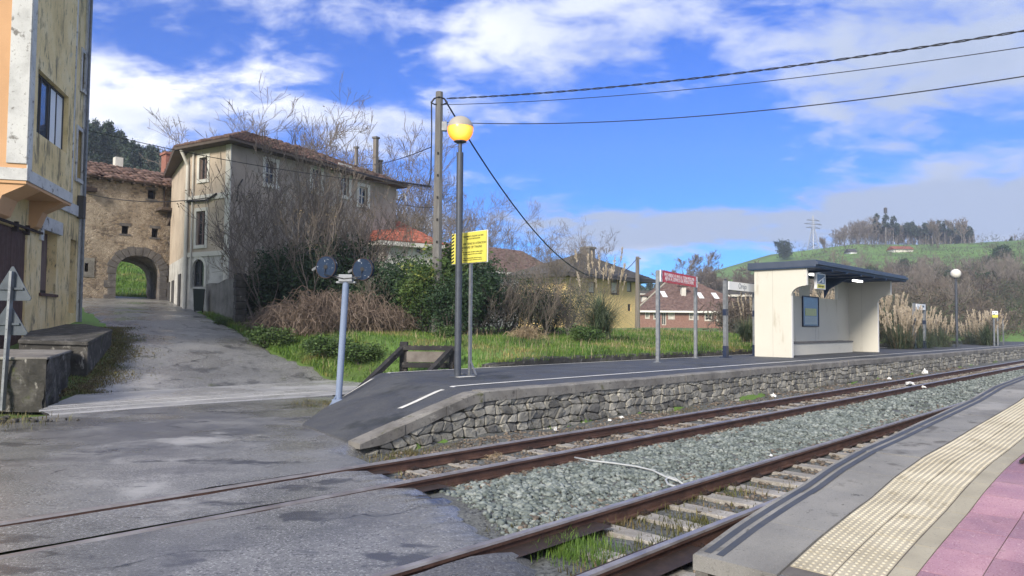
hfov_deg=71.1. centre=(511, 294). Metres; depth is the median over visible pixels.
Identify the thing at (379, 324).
bramble thicket
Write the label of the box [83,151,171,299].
arch house
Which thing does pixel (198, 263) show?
window
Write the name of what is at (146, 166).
eucalyptus tree
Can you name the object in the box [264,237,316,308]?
evergreen shrub
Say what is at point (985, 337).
pampas grass
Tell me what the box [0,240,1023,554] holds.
ground
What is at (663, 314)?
window
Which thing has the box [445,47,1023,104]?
overhead cable
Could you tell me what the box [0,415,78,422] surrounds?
rubble
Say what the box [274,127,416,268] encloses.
bare shrub
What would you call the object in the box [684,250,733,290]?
bare tree
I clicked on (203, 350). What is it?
street
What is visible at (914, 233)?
pine tree
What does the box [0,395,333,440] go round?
road
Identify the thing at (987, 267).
bare tree
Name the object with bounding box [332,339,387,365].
weed clump
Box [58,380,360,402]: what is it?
crossing slab
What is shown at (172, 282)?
street door
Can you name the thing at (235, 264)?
bare shrub
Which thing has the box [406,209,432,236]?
bare tree
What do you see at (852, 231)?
birch tree
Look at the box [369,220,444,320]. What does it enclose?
long house
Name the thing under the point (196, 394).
crossing slab
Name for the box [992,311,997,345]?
platform sign
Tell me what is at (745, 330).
pampas grass
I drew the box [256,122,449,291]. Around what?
bare shrub
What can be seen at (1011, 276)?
bare tree
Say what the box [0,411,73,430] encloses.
roadside weeds
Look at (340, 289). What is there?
evergreen shrub
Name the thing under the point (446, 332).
weed clump
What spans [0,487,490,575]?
road
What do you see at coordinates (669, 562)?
flangeway
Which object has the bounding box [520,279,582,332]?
grey shrub
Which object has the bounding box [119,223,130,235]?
window
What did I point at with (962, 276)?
bare tree
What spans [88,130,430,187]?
overhead cable
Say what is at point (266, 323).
bramble thicket
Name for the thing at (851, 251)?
farmhouse
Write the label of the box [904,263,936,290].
bare tree
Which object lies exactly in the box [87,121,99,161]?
eucalyptus tree
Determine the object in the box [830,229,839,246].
birch tree
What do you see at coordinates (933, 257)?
bare tree
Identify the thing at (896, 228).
pine tree
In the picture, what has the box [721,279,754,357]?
station name sign
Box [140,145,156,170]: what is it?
eucalyptus tree
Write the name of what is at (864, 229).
birch tree
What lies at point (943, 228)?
pine tree
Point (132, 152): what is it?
eucalyptus tree
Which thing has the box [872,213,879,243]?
pine tree
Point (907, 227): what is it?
pine tree
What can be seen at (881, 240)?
birch tree
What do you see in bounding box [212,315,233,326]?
weed clump
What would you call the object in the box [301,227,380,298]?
evergreen shrub
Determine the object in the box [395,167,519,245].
bare tree
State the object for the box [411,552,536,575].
road
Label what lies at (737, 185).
sky
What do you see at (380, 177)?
overhead cable
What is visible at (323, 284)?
evergreen shrub
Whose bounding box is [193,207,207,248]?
window
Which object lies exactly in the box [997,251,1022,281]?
bare tree
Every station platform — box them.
[302,341,1023,454]
[693,375,1023,575]
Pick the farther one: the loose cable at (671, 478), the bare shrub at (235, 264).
the bare shrub at (235, 264)
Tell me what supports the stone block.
on the ground at (352, 372)
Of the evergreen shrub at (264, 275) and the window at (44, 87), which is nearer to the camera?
the window at (44, 87)
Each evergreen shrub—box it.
[243,273,263,320]
[246,244,310,317]
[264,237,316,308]
[269,239,353,307]
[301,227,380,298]
[329,269,378,305]
[350,256,418,325]
[375,250,428,328]
[390,253,454,331]
[406,238,493,327]
[413,269,488,334]
[462,253,508,333]
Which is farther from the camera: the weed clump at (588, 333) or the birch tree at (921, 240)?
the birch tree at (921, 240)
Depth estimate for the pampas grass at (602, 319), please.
29.22 m
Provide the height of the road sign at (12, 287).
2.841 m
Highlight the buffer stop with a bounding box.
[359,342,453,385]
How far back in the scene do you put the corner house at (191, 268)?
36.74 m
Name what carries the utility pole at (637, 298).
on the ground at (352, 372)
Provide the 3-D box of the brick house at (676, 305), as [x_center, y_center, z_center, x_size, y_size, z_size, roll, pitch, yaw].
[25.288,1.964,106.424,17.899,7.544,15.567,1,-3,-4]
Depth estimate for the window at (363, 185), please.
43.68 m
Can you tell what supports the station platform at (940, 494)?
on the ground at (352, 372)
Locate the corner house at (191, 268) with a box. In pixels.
[164,131,407,320]
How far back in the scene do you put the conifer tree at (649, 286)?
209.07 m
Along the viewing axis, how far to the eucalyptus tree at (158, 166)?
119.46 m
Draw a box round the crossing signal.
[312,255,373,404]
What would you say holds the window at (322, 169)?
in the corner house at (191, 268)
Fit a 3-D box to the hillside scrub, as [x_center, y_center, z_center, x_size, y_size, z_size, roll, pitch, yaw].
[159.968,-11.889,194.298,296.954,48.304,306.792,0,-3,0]
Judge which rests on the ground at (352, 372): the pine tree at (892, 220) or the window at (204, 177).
the pine tree at (892, 220)
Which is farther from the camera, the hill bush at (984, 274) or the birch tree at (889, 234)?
the birch tree at (889, 234)
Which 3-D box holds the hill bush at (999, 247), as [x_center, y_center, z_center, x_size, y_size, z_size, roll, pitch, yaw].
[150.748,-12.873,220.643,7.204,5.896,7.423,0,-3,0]
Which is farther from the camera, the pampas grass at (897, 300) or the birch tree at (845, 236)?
the birch tree at (845, 236)
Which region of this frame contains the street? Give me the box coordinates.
[82,288,328,392]
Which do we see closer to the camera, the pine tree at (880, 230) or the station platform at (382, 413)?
the station platform at (382, 413)
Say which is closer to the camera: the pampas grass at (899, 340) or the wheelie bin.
the wheelie bin
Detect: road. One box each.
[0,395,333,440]
[0,412,367,520]
[0,471,402,552]
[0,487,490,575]
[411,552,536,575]
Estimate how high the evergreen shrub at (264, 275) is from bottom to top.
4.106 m
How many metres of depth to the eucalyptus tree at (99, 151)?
126.59 m
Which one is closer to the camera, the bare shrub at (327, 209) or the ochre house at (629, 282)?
the bare shrub at (327, 209)
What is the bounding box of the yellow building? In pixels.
[0,0,92,348]
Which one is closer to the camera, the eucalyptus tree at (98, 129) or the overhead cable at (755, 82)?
the overhead cable at (755, 82)
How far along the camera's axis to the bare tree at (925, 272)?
112.83 m
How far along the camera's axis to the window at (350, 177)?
42.39 m
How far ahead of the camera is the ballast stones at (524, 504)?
9.40 m
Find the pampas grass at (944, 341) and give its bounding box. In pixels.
[926,314,968,346]
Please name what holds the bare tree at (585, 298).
on the ground at (352, 372)
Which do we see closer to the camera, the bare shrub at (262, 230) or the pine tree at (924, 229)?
the bare shrub at (262, 230)
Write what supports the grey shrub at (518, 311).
on the ground at (352, 372)
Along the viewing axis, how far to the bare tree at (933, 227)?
285.06 m
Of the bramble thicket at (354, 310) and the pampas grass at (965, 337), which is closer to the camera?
the bramble thicket at (354, 310)
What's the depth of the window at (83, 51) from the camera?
25.78 m
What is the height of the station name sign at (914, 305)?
2.553 m
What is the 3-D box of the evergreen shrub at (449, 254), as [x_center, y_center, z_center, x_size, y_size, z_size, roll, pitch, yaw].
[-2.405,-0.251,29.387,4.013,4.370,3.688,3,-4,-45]
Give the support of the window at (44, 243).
in the yellow building
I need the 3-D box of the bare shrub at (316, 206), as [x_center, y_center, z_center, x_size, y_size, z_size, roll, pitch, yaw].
[-9.464,-2.728,36.377,5.943,9.539,6.446,0,-3,6]
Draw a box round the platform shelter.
[747,260,907,357]
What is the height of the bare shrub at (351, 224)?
9.052 m
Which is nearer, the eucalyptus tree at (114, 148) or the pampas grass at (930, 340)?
the pampas grass at (930, 340)
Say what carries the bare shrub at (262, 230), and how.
on the ground at (352, 372)
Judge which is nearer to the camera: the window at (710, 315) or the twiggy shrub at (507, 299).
the twiggy shrub at (507, 299)
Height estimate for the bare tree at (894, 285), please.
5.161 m
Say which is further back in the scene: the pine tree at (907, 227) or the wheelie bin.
the pine tree at (907, 227)
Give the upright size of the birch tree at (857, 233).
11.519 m
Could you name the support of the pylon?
on the ground at (352, 372)
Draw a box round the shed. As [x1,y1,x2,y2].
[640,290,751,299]
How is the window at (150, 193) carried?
in the arch house at (117, 232)
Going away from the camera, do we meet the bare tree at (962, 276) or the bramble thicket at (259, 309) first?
the bramble thicket at (259, 309)
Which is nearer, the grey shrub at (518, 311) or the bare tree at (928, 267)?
the grey shrub at (518, 311)
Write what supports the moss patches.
on the ground at (352, 372)
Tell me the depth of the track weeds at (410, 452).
6.89 m
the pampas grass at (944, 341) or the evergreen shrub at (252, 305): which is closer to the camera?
the evergreen shrub at (252, 305)
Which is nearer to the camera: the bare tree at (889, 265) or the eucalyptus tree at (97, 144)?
the eucalyptus tree at (97, 144)
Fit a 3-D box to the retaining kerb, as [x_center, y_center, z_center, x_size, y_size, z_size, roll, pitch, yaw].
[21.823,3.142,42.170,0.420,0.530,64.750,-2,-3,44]
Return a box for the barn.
[442,242,541,326]
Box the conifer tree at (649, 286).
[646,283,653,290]
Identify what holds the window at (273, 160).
in the corner house at (191, 268)
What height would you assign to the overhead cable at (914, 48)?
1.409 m
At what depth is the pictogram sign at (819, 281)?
26.84 m
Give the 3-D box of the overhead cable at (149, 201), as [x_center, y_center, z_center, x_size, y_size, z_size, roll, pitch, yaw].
[-19.311,-5.233,37.888,10.126,1.004,0.042,-1,-3,26]
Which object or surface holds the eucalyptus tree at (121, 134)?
on the ground at (352, 372)
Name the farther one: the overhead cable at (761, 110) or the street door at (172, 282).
the street door at (172, 282)
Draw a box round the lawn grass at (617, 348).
[273,328,752,382]
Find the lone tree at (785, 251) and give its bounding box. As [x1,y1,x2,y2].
[773,238,794,259]
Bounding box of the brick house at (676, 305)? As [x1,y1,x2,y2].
[640,282,736,327]
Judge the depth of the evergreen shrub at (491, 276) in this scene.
28.86 m
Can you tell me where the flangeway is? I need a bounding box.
[371,470,700,575]
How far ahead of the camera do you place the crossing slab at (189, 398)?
15.96 m
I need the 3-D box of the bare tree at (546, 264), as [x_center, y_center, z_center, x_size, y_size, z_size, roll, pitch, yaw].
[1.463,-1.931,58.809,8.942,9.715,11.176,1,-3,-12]
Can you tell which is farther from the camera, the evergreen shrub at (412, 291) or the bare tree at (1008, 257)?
the bare tree at (1008, 257)
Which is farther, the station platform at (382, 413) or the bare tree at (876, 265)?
the bare tree at (876, 265)
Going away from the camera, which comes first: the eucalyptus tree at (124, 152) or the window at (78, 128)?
the window at (78, 128)
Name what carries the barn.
on the ground at (352, 372)
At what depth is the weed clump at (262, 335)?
24.77 m
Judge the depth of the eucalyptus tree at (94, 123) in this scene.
140.62 m
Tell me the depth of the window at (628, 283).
73.86 m
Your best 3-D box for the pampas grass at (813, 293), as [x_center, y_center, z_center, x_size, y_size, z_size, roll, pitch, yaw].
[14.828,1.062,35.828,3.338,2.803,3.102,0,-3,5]
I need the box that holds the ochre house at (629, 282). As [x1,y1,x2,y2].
[502,246,655,327]
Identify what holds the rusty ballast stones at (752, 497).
on the ballast at (480, 522)
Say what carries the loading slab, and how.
on the ground at (352, 372)
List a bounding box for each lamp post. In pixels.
[447,116,473,376]
[950,269,960,346]
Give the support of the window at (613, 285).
in the ochre house at (629, 282)
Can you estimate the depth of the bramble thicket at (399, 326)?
27.38 m
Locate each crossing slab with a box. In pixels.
[41,390,351,414]
[43,387,355,408]
[48,385,358,406]
[52,384,359,404]
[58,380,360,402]
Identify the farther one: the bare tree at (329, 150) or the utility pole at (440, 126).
the bare tree at (329, 150)
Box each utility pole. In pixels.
[428,91,447,331]
[635,256,640,327]
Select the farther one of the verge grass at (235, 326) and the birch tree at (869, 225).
the birch tree at (869, 225)
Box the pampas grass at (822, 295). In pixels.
[810,290,834,298]
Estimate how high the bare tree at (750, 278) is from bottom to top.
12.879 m
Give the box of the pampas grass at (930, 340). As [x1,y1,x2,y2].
[884,305,951,347]
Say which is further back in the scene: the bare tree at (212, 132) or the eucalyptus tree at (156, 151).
the eucalyptus tree at (156, 151)
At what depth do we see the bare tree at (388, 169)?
56.45 m
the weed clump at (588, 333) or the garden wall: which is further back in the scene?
the garden wall
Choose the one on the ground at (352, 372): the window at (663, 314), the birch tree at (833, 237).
the birch tree at (833, 237)
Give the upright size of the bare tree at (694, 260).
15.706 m
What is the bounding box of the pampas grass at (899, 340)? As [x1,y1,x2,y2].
[879,305,939,348]
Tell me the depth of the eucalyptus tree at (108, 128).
123.23 m
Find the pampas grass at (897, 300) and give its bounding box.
[879,292,912,342]
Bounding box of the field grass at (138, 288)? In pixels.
[116,261,146,297]
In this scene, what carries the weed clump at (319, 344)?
on the ground at (352, 372)
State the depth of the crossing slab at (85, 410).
15.15 m
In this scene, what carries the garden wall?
on the ground at (352, 372)
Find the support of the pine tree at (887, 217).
on the ground at (352, 372)
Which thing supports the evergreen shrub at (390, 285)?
on the ground at (352, 372)
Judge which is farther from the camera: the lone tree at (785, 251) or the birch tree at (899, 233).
the birch tree at (899, 233)
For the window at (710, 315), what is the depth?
99.60 m
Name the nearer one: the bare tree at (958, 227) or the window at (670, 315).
the window at (670, 315)
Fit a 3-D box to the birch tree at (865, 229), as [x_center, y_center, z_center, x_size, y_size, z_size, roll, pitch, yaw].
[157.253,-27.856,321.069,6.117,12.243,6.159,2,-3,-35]
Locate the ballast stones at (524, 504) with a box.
[439,369,1023,535]
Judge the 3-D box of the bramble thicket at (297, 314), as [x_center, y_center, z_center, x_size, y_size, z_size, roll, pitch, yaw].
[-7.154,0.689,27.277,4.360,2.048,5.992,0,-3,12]
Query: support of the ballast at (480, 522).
on the ground at (352, 372)
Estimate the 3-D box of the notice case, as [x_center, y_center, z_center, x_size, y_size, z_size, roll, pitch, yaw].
[12.876,0.735,30.900,0.055,1.311,1.746,-2,-3,44]
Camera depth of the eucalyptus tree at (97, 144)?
121.75 m
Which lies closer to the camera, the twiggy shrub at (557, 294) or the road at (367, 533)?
the road at (367, 533)
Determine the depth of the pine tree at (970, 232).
324.14 m
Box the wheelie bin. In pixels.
[193,289,204,311]
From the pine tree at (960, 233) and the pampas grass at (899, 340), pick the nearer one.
the pampas grass at (899, 340)
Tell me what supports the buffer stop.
on the ground at (352, 372)
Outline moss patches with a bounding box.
[59,326,170,396]
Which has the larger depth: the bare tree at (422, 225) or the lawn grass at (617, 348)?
the bare tree at (422, 225)
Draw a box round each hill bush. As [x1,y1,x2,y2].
[975,269,999,285]
[987,244,1015,259]
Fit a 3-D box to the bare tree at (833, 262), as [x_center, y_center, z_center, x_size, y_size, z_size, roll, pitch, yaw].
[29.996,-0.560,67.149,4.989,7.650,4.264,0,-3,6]
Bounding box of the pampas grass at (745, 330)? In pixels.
[729,293,752,342]
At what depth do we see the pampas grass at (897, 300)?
42.56 m
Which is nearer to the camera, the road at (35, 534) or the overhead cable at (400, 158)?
the road at (35, 534)
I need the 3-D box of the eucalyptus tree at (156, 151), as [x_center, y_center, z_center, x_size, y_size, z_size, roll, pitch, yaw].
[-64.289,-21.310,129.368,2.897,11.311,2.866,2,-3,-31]
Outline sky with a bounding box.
[89,0,1023,287]
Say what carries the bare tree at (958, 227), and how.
on the ground at (352, 372)
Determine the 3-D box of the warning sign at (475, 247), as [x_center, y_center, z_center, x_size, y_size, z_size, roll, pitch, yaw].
[-0.910,0.197,15.730,1.144,3.145,0.200,-2,-3,44]
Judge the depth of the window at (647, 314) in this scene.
98.98 m
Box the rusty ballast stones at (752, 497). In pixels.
[370,367,998,572]
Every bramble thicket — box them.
[239,303,296,332]
[242,300,338,333]
[252,285,370,336]
[279,288,412,333]
[326,302,426,332]
[369,304,423,331]
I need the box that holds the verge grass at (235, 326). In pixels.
[203,310,377,377]
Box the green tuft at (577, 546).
[525,527,636,573]
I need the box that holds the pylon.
[804,216,820,249]
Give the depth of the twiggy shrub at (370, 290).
27.94 m
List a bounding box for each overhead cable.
[86,193,214,201]
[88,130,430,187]
[320,157,430,186]
[362,147,430,164]
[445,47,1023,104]
[445,101,636,278]
[447,30,1023,98]
[447,76,1023,123]
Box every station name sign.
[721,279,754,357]
[912,302,926,348]
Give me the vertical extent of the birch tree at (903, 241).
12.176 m
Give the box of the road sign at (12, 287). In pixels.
[0,266,31,410]
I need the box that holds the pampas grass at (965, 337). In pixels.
[948,320,983,343]
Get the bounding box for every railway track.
[0,360,1023,558]
[368,401,964,575]
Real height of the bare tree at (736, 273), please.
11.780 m
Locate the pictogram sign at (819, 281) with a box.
[814,272,825,289]
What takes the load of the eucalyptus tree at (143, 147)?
on the ground at (352, 372)
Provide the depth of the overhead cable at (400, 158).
35.70 m
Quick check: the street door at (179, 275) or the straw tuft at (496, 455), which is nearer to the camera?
the straw tuft at (496, 455)
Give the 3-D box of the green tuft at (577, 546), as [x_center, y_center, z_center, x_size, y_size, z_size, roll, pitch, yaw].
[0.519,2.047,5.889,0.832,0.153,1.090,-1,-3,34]
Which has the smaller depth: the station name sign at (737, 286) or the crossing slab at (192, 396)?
the crossing slab at (192, 396)
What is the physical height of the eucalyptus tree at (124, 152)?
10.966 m
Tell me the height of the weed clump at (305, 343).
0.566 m
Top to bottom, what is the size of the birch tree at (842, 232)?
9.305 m
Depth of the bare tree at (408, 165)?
56.76 m
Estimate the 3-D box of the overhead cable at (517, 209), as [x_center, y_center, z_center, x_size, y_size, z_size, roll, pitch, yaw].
[4.994,-4.037,50.225,0.070,5.260,46.605,0,-3,19]
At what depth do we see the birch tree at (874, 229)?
328.95 m
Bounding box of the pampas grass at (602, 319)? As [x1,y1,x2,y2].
[561,247,637,340]
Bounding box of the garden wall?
[206,273,246,324]
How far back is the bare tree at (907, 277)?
105.86 m
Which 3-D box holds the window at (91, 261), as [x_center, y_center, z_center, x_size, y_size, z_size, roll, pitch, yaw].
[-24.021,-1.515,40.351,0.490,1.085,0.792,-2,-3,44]
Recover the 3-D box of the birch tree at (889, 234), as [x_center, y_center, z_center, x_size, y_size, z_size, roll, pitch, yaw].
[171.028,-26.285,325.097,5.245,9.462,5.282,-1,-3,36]
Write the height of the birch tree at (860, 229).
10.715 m
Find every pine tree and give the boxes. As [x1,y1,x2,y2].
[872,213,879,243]
[876,224,882,243]
[882,214,889,244]
[889,216,896,244]
[893,225,900,234]
[904,223,910,244]
[912,226,918,244]
[922,223,928,232]
[941,220,948,243]
[947,228,952,242]
[957,223,963,243]
[967,227,973,237]
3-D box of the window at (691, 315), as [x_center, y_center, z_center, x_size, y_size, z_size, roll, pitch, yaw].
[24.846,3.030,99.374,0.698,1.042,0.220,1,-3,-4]
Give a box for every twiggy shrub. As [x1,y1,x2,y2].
[355,273,422,323]
[443,298,498,334]
[472,265,532,333]
[485,271,554,332]
[501,274,576,335]
[525,287,591,334]
[550,300,590,334]
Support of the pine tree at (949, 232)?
on the ground at (352, 372)
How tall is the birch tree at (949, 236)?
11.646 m
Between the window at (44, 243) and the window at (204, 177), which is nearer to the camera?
the window at (44, 243)
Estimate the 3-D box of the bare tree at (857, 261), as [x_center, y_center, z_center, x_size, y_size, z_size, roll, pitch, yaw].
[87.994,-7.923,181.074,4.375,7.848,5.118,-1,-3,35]
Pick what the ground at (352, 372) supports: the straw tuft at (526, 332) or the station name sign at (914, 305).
the straw tuft at (526, 332)
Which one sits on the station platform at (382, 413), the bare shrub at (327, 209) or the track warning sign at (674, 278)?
the track warning sign at (674, 278)
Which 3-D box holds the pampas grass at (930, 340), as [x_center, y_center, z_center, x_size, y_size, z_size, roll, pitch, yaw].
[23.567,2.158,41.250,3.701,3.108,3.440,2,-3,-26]
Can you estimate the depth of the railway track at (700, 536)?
6.87 m
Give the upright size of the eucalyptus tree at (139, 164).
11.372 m
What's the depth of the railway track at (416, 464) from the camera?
10.24 m
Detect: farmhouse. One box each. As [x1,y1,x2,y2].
[844,249,857,253]
[886,246,913,251]
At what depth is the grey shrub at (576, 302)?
33.11 m
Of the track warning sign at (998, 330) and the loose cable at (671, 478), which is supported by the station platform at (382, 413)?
the track warning sign at (998, 330)
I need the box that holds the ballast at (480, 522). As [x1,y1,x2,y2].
[216,358,1023,575]
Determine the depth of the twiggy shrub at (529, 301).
29.98 m
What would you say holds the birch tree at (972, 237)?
on the ground at (352, 372)
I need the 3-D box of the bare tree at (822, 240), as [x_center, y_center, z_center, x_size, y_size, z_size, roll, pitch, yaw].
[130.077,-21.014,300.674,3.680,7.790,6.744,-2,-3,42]
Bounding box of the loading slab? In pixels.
[18,324,112,376]
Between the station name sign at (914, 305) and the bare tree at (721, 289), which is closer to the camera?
the station name sign at (914, 305)
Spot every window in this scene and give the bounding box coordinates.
[36,74,63,149]
[40,233,47,292]
[74,124,84,184]
[80,47,87,95]
[83,258,94,276]
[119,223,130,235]
[146,187,157,200]
[149,225,159,239]
[191,257,206,286]
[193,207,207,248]
[196,153,209,183]
[262,157,279,189]
[309,166,323,195]
[338,163,351,200]
[357,182,369,208]
[611,281,618,294]
[627,282,630,291]
[645,312,649,318]
[662,313,665,324]
[668,313,674,318]
[689,313,693,319]
[705,313,712,320]
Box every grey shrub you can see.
[480,268,551,332]
[499,271,569,332]
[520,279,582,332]
[533,283,596,332]
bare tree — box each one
[139,71,408,179]
[216,71,466,232]
[290,134,370,166]
[361,136,464,234]
[382,156,471,250]
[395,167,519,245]
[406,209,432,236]
[442,189,566,257]
[442,195,508,246]
[482,216,584,327]
[501,216,622,328]
[541,260,621,312]
[654,254,714,287]
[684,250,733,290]
[695,264,744,291]
[721,259,762,291]
[726,265,748,290]
[810,248,852,297]
[819,236,827,252]
[853,250,869,267]
[865,262,878,268]
[878,252,899,273]
[881,266,893,272]
[888,282,901,298]
[892,265,918,290]
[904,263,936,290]
[906,254,946,288]
[912,256,935,276]
[914,273,949,296]
[925,218,940,247]
[925,252,945,270]
[937,264,979,305]
[943,217,969,242]
[957,266,969,281]
[973,254,998,273]
[985,248,1023,283]
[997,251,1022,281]
[1004,250,1020,267]
[1009,267,1023,283]
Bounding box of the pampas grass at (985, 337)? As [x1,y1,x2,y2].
[961,308,1015,345]
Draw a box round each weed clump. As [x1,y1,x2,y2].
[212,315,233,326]
[243,323,300,347]
[300,332,353,359]
[300,337,311,349]
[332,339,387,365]
[432,324,454,338]
[565,322,611,341]
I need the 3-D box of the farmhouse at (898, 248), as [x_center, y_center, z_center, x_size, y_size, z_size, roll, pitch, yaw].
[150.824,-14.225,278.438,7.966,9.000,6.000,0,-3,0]
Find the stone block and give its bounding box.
[0,349,73,412]
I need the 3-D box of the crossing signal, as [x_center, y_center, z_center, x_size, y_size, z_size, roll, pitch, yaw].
[-3.502,0.780,14.701,1.344,3.154,0.346,0,-3,0]
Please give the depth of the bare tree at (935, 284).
96.19 m
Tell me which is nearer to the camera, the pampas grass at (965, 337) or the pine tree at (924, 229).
the pampas grass at (965, 337)
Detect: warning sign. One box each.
[452,230,487,375]
[656,270,697,361]
[997,314,1003,345]
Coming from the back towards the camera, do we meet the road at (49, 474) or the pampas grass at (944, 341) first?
the pampas grass at (944, 341)
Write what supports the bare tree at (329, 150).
on the ground at (352, 372)
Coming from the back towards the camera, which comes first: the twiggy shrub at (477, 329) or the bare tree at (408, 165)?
the bare tree at (408, 165)
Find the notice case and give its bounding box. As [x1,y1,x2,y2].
[802,296,818,326]
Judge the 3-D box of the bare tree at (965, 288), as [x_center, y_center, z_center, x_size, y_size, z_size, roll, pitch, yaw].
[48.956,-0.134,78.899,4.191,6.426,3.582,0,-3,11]
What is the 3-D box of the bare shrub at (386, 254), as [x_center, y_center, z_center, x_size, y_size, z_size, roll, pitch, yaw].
[-4.185,-1.597,31.839,6.561,6.909,5.548,1,-3,-5]
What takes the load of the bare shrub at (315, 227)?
on the ground at (352, 372)
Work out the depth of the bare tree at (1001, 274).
120.37 m
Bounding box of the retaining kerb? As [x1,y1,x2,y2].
[482,340,996,367]
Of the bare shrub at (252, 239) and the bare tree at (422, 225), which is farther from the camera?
the bare tree at (422, 225)
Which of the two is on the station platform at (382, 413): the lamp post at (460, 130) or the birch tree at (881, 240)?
the lamp post at (460, 130)
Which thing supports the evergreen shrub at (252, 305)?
on the ground at (352, 372)
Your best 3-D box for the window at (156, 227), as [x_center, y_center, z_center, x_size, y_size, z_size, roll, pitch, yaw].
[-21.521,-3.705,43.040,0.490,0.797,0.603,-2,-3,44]
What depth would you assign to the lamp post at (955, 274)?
43.79 m
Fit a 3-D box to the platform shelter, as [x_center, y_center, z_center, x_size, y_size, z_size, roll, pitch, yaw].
[13.787,0.751,30.486,2.670,3.560,10.920,-2,-3,44]
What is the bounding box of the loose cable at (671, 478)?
[574,457,682,486]
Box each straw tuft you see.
[483,451,508,458]
[503,324,553,340]
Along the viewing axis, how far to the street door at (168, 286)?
42.61 m
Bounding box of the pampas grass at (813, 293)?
[794,288,831,298]
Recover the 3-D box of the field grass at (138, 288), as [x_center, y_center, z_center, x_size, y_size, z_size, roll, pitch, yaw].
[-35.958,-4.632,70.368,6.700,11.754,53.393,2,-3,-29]
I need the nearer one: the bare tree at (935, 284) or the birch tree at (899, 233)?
the bare tree at (935, 284)
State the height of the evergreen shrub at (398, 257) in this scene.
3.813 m
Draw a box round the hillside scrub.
[697,229,1023,341]
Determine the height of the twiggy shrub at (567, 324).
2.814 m
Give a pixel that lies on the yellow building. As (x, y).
(45, 59)
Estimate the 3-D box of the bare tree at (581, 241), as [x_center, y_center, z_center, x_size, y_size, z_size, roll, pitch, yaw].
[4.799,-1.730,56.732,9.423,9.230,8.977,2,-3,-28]
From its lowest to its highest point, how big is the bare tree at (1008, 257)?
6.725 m
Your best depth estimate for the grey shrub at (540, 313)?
31.49 m
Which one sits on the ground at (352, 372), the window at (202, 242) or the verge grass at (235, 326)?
the verge grass at (235, 326)
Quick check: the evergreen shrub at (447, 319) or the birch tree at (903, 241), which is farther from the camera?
the birch tree at (903, 241)
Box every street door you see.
[167,282,169,300]
[171,280,173,302]
[177,274,180,305]
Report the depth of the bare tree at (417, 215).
57.01 m
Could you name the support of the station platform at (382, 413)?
on the ground at (352, 372)
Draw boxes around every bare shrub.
[177,140,383,268]
[197,147,343,321]
[198,105,376,306]
[215,242,250,278]
[218,128,392,268]
[248,174,355,303]
[253,139,390,260]
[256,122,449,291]
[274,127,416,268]
[345,189,485,321]
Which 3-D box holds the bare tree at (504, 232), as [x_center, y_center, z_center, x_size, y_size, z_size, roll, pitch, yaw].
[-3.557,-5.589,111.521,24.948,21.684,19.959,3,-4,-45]
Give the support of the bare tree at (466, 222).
on the ground at (352, 372)
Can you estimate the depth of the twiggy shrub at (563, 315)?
31.76 m
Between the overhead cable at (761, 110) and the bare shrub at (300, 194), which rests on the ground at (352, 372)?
the bare shrub at (300, 194)
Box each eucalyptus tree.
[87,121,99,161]
[87,123,103,162]
[90,117,100,126]
[91,122,101,158]
[92,133,104,162]
[98,120,118,164]
[108,134,118,161]
[113,128,127,156]
[120,143,128,166]
[123,138,141,169]
[135,143,143,168]
[140,145,144,167]
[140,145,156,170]
[140,154,151,170]
[152,147,160,170]
[152,153,160,171]
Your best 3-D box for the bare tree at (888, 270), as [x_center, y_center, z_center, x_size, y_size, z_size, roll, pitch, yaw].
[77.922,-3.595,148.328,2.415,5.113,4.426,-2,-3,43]
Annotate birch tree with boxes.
[829,229,838,246]
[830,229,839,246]
[839,228,849,245]
[840,226,848,242]
[848,221,862,243]
[848,225,858,241]
[854,223,862,243]
[856,220,869,243]
[857,221,871,241]
[865,218,881,239]
[866,216,884,242]
[878,232,889,243]
[883,226,893,243]
[891,223,903,243]
[897,225,905,242]
[918,223,926,242]
[943,230,957,243]
[965,230,979,242]
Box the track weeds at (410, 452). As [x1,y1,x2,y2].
[292,370,951,575]
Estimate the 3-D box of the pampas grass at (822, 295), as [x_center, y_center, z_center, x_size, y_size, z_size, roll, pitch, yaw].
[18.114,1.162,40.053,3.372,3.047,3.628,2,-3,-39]

